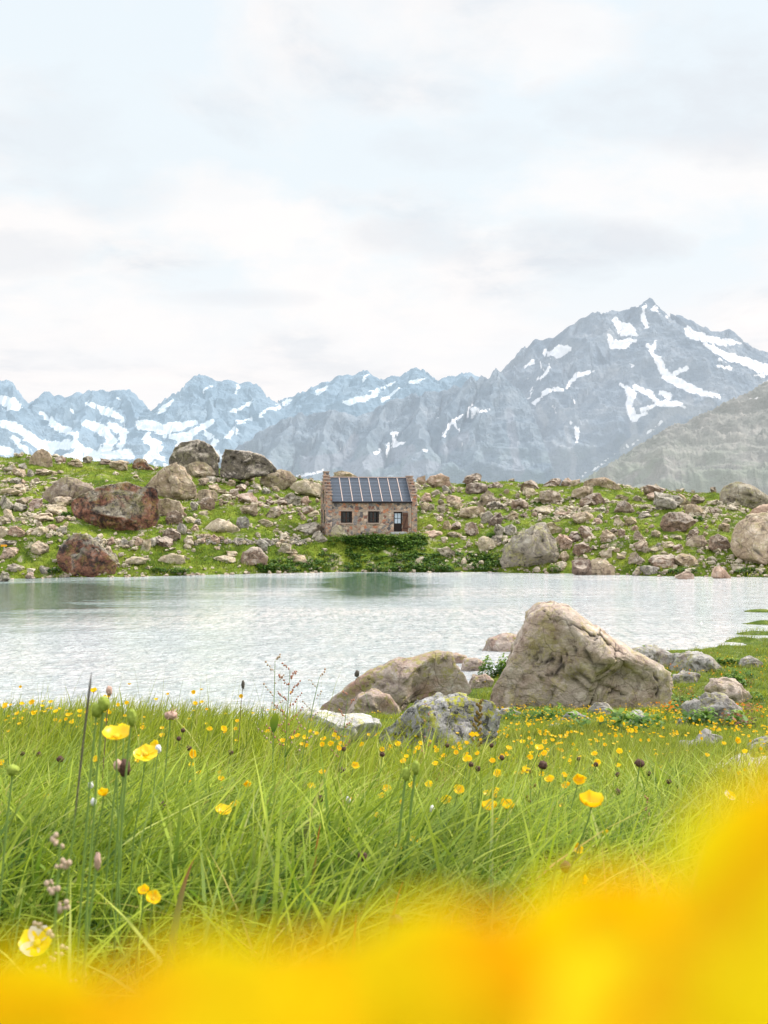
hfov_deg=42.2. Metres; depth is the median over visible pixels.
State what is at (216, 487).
rock
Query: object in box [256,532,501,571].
leafy herbs
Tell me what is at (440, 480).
rock slab
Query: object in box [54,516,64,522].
rock
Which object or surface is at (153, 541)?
rock
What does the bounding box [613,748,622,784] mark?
buttercup
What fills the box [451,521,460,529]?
rock
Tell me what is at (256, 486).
rock
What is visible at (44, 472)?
rock
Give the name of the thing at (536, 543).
boulder
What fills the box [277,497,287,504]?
rock
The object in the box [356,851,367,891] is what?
seed head
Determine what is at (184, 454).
boulder
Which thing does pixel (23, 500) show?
rock
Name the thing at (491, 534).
shrub
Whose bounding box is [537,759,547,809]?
seed head
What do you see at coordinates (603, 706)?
rock
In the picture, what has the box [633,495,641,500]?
rock
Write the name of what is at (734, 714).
red sorrel
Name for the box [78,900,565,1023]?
buttercup
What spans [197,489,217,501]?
boulder
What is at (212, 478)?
rock
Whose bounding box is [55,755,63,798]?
seed head
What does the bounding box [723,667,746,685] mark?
shrub
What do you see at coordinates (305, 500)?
rock
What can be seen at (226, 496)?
rock
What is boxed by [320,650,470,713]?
flat rock
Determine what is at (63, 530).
rock
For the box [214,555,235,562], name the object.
rock
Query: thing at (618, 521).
rock
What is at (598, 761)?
buttercup
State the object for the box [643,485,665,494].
rock
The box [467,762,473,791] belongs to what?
seed head
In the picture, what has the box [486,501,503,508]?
boulder
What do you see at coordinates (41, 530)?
rock
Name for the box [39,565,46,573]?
rock
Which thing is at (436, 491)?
rock
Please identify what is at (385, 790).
buttercup
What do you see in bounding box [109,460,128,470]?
rock
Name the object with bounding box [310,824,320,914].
grass blade
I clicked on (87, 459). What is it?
rock
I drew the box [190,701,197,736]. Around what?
buttercup
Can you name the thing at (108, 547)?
rock
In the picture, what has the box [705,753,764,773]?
rock
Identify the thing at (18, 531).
rock
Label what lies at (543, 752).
buttercup
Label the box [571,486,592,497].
boulder
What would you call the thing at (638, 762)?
seed head
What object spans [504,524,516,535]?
rock
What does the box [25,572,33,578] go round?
rock
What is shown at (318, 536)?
rock
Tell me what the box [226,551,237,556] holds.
rock
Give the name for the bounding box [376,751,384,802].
seed head
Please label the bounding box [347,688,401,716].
flat rock
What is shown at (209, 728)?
buttercup
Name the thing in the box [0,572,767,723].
lake water
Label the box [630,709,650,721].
rock
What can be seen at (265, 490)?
rock
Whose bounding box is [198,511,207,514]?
rock
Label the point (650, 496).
rock
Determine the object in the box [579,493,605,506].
boulder
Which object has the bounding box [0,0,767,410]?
sky
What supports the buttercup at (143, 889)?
on the meadow ground at (752, 642)
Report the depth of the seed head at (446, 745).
2.60 m
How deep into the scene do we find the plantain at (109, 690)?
2.00 m
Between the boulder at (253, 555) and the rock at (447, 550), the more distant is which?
the rock at (447, 550)
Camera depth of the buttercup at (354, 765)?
2.05 m
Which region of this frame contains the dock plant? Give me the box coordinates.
[466,698,489,757]
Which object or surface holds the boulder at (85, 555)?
on the hillside
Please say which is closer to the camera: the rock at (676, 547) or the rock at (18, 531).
the rock at (18, 531)
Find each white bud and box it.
[80,782,93,867]
[83,798,96,883]
[145,744,160,909]
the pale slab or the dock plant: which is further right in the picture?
the dock plant
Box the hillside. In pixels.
[0,454,767,578]
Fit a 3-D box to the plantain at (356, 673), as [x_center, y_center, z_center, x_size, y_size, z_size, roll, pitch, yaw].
[-0.024,0.631,2.600,0.108,0.437,0.010,0,0,0]
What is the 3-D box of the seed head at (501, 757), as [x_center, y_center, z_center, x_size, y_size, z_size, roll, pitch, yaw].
[0.254,0.660,2.200,0.026,0.249,0.017,0,0,23]
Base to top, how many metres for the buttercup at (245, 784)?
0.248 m
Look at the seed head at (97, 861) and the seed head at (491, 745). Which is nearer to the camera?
the seed head at (97, 861)
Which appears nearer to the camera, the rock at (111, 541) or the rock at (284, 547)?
the rock at (111, 541)
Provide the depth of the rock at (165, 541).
89.09 m
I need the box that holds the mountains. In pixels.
[0,367,479,466]
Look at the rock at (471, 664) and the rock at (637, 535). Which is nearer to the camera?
the rock at (471, 664)
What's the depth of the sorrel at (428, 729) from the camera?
3.00 m
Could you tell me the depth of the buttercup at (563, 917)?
0.03 m
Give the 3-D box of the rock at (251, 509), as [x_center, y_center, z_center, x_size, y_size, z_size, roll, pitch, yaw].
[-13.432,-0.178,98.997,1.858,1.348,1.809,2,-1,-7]
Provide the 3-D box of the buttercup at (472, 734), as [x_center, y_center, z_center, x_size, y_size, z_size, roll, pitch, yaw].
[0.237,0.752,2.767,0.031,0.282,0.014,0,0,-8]
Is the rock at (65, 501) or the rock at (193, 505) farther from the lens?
the rock at (193, 505)
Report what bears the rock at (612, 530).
on the hillside
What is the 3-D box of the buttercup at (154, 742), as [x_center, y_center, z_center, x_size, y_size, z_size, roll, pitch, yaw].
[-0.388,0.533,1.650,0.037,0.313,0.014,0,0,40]
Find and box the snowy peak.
[501,298,767,485]
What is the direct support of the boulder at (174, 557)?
on the hillside
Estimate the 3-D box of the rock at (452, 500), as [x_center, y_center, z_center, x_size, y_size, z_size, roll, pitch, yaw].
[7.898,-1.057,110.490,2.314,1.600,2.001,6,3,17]
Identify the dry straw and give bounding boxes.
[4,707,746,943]
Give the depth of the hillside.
94.34 m
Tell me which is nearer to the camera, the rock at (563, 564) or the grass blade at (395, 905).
the grass blade at (395, 905)
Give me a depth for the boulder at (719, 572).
82.30 m
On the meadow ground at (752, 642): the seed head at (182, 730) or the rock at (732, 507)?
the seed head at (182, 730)
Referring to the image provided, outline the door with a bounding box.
[392,510,407,531]
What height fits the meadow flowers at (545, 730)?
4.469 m
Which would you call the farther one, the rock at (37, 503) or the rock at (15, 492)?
the rock at (15, 492)
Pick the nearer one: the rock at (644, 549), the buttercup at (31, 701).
the buttercup at (31, 701)
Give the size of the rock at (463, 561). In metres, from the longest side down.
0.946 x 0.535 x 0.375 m
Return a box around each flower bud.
[0,764,19,905]
[77,703,101,955]
[84,696,110,951]
[113,708,136,974]
[393,767,410,893]
[402,760,419,892]
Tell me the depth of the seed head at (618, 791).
1.90 m
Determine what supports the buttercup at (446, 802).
on the meadow ground at (752, 642)
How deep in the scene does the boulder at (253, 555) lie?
89.72 m
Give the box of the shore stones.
[2,566,767,578]
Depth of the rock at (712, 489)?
120.53 m
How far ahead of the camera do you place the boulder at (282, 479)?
113.66 m
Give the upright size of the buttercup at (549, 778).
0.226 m
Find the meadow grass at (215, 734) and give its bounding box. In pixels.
[0,688,767,805]
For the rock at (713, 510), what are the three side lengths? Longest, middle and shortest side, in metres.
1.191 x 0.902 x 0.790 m
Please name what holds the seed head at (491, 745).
on the meadow ground at (752, 642)
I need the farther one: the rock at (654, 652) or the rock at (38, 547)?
the rock at (38, 547)
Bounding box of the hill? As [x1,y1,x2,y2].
[580,380,767,494]
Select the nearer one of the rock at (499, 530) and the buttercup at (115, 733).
the buttercup at (115, 733)
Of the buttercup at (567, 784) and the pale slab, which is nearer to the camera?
the buttercup at (567, 784)
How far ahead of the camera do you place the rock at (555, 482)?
120.32 m
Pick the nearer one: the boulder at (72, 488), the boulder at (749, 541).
the boulder at (749, 541)
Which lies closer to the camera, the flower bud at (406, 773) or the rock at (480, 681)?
the flower bud at (406, 773)
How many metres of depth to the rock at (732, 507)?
103.81 m
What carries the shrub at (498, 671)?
on the meadow ground at (752, 642)
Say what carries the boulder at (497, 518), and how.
on the hillside
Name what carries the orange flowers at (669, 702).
on the meadow ground at (752, 642)
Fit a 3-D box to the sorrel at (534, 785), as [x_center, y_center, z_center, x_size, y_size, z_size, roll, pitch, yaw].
[0.246,0.553,1.699,0.027,0.229,0.009,0,0,0]
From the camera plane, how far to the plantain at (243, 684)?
3.00 m
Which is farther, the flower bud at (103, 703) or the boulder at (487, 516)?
the boulder at (487, 516)
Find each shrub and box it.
[47,566,61,572]
[61,511,70,515]
[149,566,189,573]
[258,563,294,571]
[328,535,352,541]
[361,538,400,544]
[363,564,397,571]
[398,539,421,544]
[409,562,451,572]
[477,653,507,677]
[486,531,494,537]
[548,564,560,572]
[668,566,698,572]
[714,654,740,666]
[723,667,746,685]
[734,567,766,572]
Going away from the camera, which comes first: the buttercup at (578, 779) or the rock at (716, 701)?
the buttercup at (578, 779)
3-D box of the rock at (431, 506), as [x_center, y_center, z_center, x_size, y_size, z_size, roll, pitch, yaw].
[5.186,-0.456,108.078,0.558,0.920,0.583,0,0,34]
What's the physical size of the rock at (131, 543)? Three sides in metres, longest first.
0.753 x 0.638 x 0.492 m
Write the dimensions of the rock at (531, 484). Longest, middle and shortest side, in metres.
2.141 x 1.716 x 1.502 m
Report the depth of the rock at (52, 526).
89.07 m
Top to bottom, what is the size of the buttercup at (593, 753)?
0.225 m
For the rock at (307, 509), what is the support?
on the hillside
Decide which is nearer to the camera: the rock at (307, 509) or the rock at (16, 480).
the rock at (16, 480)
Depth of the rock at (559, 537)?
93.12 m
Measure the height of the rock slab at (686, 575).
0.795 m
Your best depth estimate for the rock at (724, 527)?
94.99 m
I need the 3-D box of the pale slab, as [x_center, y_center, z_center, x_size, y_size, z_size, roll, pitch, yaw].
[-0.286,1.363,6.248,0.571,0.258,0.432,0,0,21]
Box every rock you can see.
[0,488,21,495]
[0,495,13,509]
[0,517,10,524]
[0,526,8,538]
[0,540,16,545]
[0,547,18,559]
[0,572,9,581]
[2,465,16,471]
[3,509,13,519]
[6,563,24,571]
[8,526,25,536]
[10,477,20,483]
[12,468,26,476]
[12,484,24,488]
[13,502,27,511]
[16,497,29,504]
[18,463,26,468]
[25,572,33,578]
[27,470,33,476]
[29,498,42,507]
[30,541,48,554]
[31,526,48,534]
[34,469,56,475]
[34,513,53,521]
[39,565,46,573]
[46,504,66,515]
[47,524,57,529]
[52,496,71,506]
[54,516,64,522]
[55,455,65,462]
[56,526,66,533]
[68,458,82,466]
[83,456,92,462]
[100,458,110,464]
[105,545,112,552]
[107,536,114,545]
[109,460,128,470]
[114,538,121,544]
[121,538,128,544]
[125,556,147,564]
[129,540,134,546]
[134,537,142,545]
[142,539,150,548]
[150,537,156,546]
[156,536,172,546]
[162,528,180,540]
[177,523,186,534]
[183,535,193,545]
[184,516,195,522]
[190,502,198,510]
[191,524,198,530]
[194,519,200,524]
[198,478,208,485]
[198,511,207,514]
[203,533,210,538]
[206,476,216,482]
[208,484,220,490]
[210,534,219,543]
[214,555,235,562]
[216,489,225,493]
[221,494,231,499]
[226,480,235,485]
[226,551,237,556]
[229,488,238,496]
[235,484,246,491]
[237,492,258,502]
[240,503,257,515]
[252,483,261,489]
[258,519,272,526]
[258,539,268,550]
[262,487,270,493]
[265,499,273,504]
[265,506,282,517]
[272,486,279,491]
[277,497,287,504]
[279,543,291,552]
[285,493,301,505]
[286,549,296,554]
[287,555,310,564]
[296,522,322,534]
[301,496,308,505]
[302,506,313,514]
[308,510,319,516]
[312,531,327,541]
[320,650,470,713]
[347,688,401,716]
[379,692,501,752]
[416,475,425,484]
[420,493,431,501]
[420,502,429,510]
[420,530,442,537]
[428,504,434,510]
[431,489,440,494]
[436,503,445,512]
[439,546,455,556]
[442,485,451,493]
[442,521,451,529]
[446,495,463,508]
[447,531,461,537]
[447,651,467,662]
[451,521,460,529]
[453,501,462,508]
[461,558,466,565]
[461,657,485,670]
[469,674,493,688]
[482,633,516,651]
[489,600,672,709]
[491,535,501,544]
[492,482,502,487]
[494,524,504,535]
[500,707,520,714]
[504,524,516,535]
[507,510,518,519]
[520,480,538,490]
[522,487,535,495]
[535,505,553,514]
[543,478,561,486]
[546,522,562,533]
[554,512,568,515]
[554,561,566,568]
[555,534,571,547]
[558,551,568,561]
[560,479,570,485]
[560,537,572,549]
[561,711,588,721]
[569,531,581,541]
[570,479,580,485]
[571,511,593,523]
[578,526,593,538]
[587,702,612,714]
[592,518,602,524]
[599,550,611,557]
[600,529,614,541]
[610,528,618,533]
[613,517,624,525]
[615,495,628,500]
[617,553,625,558]
[618,528,624,537]
[624,516,636,525]
[628,552,644,563]
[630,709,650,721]
[632,644,671,666]
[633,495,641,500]
[633,530,643,539]
[633,539,647,549]
[638,511,651,517]
[639,565,658,574]
[641,547,650,552]
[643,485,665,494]
[646,492,653,500]
[648,553,674,568]
[651,529,660,537]
[653,491,683,509]
[662,541,674,547]
[669,650,725,671]
[672,544,683,549]
[672,670,700,683]
[674,535,682,539]
[674,553,698,566]
[678,494,689,505]
[679,728,722,749]
[680,692,746,725]
[686,529,698,539]
[690,495,704,503]
[704,677,751,702]
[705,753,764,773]
[706,556,716,561]
[708,507,718,513]
[710,487,716,491]
[718,523,729,531]
[722,518,730,523]
[729,505,738,510]
[738,655,762,667]
[747,736,767,754]
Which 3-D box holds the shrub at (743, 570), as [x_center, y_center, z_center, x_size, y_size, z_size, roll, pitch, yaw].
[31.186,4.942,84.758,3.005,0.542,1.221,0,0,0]
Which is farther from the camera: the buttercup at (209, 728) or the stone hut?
the stone hut
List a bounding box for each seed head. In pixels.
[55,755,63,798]
[84,852,100,958]
[101,759,121,976]
[108,759,130,962]
[178,728,184,771]
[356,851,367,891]
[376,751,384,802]
[441,743,448,796]
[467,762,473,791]
[472,764,480,803]
[487,743,493,776]
[495,755,503,815]
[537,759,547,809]
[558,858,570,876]
[612,788,620,821]
[632,758,644,821]
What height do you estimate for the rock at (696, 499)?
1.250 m
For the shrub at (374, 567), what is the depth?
91.18 m
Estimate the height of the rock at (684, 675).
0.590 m
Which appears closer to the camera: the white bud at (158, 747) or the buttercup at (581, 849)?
the white bud at (158, 747)
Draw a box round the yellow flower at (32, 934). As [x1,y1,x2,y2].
[18,925,51,945]
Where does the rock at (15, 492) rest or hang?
on the hillside
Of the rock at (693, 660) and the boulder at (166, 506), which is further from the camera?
the boulder at (166, 506)
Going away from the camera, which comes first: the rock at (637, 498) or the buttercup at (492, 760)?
the buttercup at (492, 760)
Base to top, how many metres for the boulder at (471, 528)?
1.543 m
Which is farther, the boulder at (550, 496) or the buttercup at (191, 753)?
the boulder at (550, 496)
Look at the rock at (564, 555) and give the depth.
91.09 m
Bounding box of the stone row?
[197,536,306,546]
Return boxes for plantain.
[102,686,111,784]
[161,708,180,834]
[238,680,244,742]
[354,670,387,779]
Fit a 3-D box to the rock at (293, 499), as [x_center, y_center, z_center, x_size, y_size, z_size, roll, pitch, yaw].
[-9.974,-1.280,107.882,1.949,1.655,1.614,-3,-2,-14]
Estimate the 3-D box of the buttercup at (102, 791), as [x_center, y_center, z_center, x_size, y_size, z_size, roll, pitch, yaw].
[-0.299,0.414,1.015,0.060,0.275,0.010,0,0,42]
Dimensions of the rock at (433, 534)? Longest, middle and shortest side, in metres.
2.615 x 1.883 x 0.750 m
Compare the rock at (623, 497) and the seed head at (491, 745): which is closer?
the seed head at (491, 745)
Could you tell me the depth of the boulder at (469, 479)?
123.78 m
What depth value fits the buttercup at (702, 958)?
0.03 m
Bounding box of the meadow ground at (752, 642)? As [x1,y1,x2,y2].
[2,609,767,761]
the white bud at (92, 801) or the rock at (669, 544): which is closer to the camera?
the white bud at (92, 801)
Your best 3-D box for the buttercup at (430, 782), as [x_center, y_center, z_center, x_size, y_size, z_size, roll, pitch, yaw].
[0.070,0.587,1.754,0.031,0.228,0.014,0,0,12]
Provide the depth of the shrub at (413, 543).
95.18 m
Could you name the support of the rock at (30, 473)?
on the hillside
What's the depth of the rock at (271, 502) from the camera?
105.72 m
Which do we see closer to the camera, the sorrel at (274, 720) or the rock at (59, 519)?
the sorrel at (274, 720)
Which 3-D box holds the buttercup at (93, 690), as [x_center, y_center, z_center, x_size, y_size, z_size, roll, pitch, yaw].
[-0.725,0.615,2.394,0.069,0.381,0.016,0,0,-10]
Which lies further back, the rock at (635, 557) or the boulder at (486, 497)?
the boulder at (486, 497)
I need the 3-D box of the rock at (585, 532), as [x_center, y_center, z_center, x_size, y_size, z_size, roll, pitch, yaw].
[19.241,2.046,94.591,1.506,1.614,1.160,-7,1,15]
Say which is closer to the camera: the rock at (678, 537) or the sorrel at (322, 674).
the sorrel at (322, 674)
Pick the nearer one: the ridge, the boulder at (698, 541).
the boulder at (698, 541)
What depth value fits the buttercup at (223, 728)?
2.70 m
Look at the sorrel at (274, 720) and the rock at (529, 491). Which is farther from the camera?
the rock at (529, 491)
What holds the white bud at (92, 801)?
on the meadow ground at (752, 642)
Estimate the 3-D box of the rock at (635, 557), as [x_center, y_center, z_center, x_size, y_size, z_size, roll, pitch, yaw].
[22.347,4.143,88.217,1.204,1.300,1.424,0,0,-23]
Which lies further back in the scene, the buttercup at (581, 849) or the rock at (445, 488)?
the rock at (445, 488)
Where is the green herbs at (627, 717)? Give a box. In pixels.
[503,667,764,734]
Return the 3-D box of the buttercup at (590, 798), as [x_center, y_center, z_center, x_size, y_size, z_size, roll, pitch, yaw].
[0.171,0.400,0.930,0.069,0.283,0.022,0,0,32]
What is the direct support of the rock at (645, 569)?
on the hillside
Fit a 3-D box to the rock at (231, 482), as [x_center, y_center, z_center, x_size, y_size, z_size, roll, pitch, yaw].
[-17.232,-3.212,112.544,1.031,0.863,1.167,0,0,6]
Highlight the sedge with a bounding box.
[61,673,91,943]
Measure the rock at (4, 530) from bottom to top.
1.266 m
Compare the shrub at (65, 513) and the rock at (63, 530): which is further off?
the shrub at (65, 513)
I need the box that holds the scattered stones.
[0,452,767,575]
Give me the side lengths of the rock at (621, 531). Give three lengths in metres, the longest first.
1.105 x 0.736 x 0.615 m
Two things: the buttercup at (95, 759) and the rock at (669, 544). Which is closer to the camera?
the buttercup at (95, 759)
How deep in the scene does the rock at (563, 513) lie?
103.98 m
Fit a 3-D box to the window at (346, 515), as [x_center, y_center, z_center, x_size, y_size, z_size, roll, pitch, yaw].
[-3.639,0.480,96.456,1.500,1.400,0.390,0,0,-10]
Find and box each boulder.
[29,449,52,467]
[42,477,93,504]
[56,533,118,576]
[71,481,159,530]
[132,458,153,469]
[146,462,197,499]
[158,498,183,515]
[158,553,184,563]
[165,510,182,524]
[169,439,219,476]
[186,461,215,477]
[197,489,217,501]
[199,496,214,509]
[204,518,239,532]
[220,449,276,479]
[236,516,248,528]
[240,546,267,565]
[260,469,296,489]
[330,524,346,536]
[333,471,356,476]
[459,506,485,517]
[462,473,481,483]
[465,482,487,493]
[465,522,478,535]
[477,490,495,505]
[478,536,495,551]
[481,511,492,522]
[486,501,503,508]
[488,512,503,525]
[500,522,559,568]
[511,498,528,508]
[539,490,561,503]
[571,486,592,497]
[571,557,591,574]
[572,541,591,556]
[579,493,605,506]
[591,558,614,574]
[614,500,634,512]
[660,512,695,531]
[684,503,707,514]
[685,535,707,547]
[708,534,730,550]
[711,565,730,578]
[719,481,767,508]
[730,512,767,564]
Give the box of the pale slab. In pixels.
[297,707,381,747]
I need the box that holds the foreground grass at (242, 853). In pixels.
[0,720,767,980]
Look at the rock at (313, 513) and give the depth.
103.85 m
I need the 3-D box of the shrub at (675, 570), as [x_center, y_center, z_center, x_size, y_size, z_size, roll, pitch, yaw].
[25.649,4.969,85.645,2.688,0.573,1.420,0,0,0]
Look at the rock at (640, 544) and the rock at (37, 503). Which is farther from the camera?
the rock at (37, 503)
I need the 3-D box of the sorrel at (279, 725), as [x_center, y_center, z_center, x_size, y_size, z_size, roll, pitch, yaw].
[-0.253,0.570,2.339,0.142,0.433,0.050,0,0,-5]
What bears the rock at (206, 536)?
on the hillside
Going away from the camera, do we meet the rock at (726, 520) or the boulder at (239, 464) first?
the rock at (726, 520)
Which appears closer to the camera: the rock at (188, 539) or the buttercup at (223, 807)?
the buttercup at (223, 807)
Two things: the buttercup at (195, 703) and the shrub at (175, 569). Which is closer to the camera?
the buttercup at (195, 703)
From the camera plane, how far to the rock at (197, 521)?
94.43 m
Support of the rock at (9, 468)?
on the hillside
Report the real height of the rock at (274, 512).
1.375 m
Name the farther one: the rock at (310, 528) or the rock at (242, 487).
the rock at (242, 487)
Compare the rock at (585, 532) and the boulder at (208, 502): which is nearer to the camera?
the rock at (585, 532)
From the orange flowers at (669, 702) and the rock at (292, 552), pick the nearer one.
the orange flowers at (669, 702)
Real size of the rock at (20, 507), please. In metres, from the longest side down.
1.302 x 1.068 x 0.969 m
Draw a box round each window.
[339,510,353,523]
[366,510,380,523]
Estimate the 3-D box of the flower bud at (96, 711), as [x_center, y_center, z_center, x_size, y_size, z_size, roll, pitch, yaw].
[-0.237,0.330,0.799,0.027,0.356,0.014,0,0,-21]
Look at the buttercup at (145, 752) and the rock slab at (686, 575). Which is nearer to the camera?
the buttercup at (145, 752)
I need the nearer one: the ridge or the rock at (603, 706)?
the rock at (603, 706)
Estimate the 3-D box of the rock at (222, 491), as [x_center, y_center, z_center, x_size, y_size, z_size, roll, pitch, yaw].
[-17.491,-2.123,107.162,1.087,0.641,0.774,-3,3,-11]
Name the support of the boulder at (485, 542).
on the hillside
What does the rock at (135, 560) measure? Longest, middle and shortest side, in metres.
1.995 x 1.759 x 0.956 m
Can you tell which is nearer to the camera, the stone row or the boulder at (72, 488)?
the stone row
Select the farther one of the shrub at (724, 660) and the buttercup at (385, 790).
the shrub at (724, 660)
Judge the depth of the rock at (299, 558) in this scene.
91.78 m
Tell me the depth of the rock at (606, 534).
92.18 m
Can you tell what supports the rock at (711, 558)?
on the hillside
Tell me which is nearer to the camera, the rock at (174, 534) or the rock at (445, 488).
the rock at (174, 534)
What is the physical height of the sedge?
0.367 m
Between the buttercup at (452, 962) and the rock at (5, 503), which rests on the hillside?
the rock at (5, 503)
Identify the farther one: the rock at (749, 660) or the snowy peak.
the snowy peak
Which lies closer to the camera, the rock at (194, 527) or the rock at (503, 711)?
the rock at (503, 711)
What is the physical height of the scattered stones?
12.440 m
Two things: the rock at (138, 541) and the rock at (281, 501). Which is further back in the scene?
the rock at (281, 501)
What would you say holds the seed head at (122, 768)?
on the meadow ground at (752, 642)
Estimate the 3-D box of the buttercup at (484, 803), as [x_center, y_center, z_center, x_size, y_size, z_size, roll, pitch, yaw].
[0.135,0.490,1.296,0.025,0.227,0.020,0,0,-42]
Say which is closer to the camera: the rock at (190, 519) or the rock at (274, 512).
the rock at (190, 519)
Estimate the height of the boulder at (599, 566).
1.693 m
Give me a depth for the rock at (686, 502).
110.20 m
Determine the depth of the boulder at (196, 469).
112.92 m
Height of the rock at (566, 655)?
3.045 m
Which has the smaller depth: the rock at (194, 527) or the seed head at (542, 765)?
the seed head at (542, 765)
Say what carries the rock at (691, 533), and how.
on the hillside
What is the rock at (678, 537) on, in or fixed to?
on the hillside
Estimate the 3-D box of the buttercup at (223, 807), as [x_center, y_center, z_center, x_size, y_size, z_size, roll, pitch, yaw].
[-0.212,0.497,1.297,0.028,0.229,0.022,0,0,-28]
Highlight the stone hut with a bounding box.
[320,471,417,536]
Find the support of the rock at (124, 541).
on the hillside
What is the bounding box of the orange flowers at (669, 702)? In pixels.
[656,650,766,717]
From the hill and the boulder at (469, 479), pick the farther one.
the hill
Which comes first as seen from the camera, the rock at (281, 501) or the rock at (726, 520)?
the rock at (726, 520)
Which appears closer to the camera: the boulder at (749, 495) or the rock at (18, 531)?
the rock at (18, 531)
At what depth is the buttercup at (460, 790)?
1.52 m
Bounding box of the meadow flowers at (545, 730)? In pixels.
[19,656,767,749]
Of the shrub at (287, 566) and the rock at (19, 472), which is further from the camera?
the rock at (19, 472)
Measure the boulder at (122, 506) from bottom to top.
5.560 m
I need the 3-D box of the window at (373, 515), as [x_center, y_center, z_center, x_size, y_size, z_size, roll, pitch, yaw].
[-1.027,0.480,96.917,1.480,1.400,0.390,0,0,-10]
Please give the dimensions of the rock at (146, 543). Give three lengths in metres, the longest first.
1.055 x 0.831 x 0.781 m
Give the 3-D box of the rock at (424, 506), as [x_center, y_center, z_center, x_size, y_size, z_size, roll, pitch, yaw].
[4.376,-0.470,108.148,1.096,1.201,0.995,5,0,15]
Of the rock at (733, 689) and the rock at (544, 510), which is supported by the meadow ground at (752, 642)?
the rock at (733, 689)
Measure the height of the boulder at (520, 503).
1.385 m
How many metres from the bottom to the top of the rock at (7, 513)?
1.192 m
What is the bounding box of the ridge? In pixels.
[218,368,559,485]
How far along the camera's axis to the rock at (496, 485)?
117.28 m
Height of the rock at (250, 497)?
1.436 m
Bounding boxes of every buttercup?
[0,942,334,1023]
[25,699,34,760]
[74,688,96,772]
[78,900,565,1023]
[80,787,107,954]
[92,755,96,780]
[102,725,128,963]
[118,723,129,919]
[125,744,157,964]
[135,884,148,959]
[145,889,160,952]
[150,739,157,800]
[186,749,195,792]
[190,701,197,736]
[202,726,212,764]
[215,725,226,778]
[215,803,231,863]
[240,780,250,823]
[328,871,670,1023]
[334,745,341,780]
[348,762,359,790]
[380,784,391,807]
[421,781,432,827]
[440,795,451,819]
[449,784,464,833]
[460,755,469,798]
[466,732,474,777]
[482,799,496,853]
[486,758,495,789]
[493,769,500,783]
[500,798,513,864]
[505,745,511,773]
[516,766,529,794]
[524,744,543,788]
[538,750,546,784]
[539,771,767,1023]
[544,774,554,797]
[561,781,569,804]
[564,774,584,848]
[567,790,603,874]
[574,843,582,867]
[588,751,597,779]
[590,759,600,785]
[595,715,603,769]
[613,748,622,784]
[731,737,740,779]
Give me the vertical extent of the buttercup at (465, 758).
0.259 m
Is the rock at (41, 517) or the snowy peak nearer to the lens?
the rock at (41, 517)
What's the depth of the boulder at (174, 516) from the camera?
93.92 m
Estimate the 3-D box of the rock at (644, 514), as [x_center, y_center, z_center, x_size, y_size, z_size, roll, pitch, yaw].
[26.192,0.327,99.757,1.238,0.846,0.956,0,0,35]
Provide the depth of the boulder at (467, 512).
105.18 m
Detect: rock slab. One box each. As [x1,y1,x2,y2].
[290,480,321,497]
[426,473,450,486]
[583,477,621,489]
[675,571,693,578]
[749,504,767,513]
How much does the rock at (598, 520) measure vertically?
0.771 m
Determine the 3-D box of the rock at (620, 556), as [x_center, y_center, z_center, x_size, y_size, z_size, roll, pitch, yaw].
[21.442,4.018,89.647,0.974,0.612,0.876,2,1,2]
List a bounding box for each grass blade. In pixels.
[169,858,194,937]
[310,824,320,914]
[394,882,402,907]
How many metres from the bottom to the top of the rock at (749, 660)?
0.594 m
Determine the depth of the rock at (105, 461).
115.06 m
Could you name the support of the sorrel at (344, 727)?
on the meadow ground at (752, 642)
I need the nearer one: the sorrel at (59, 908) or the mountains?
the sorrel at (59, 908)
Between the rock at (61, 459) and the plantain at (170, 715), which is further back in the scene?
the rock at (61, 459)
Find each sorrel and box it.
[32,832,71,949]
[241,653,285,806]
[266,662,304,796]
[289,668,325,791]
[330,690,354,774]
[420,702,430,762]
[526,769,535,827]
[674,679,761,728]
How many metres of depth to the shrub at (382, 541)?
95.16 m
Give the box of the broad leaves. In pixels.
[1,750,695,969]
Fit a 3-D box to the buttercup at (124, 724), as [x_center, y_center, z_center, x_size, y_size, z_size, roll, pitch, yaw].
[-0.286,0.396,1.092,0.016,0.324,0.030,0,0,0]
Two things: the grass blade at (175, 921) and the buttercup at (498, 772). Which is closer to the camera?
the grass blade at (175, 921)
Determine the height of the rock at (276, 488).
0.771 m
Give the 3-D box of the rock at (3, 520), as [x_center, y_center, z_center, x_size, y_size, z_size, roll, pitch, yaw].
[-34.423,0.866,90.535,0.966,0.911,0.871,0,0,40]
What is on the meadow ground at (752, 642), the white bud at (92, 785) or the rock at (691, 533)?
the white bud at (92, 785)
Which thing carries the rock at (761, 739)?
on the meadow ground at (752, 642)
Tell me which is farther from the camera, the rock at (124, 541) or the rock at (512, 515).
the rock at (512, 515)
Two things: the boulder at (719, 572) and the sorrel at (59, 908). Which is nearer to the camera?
the sorrel at (59, 908)

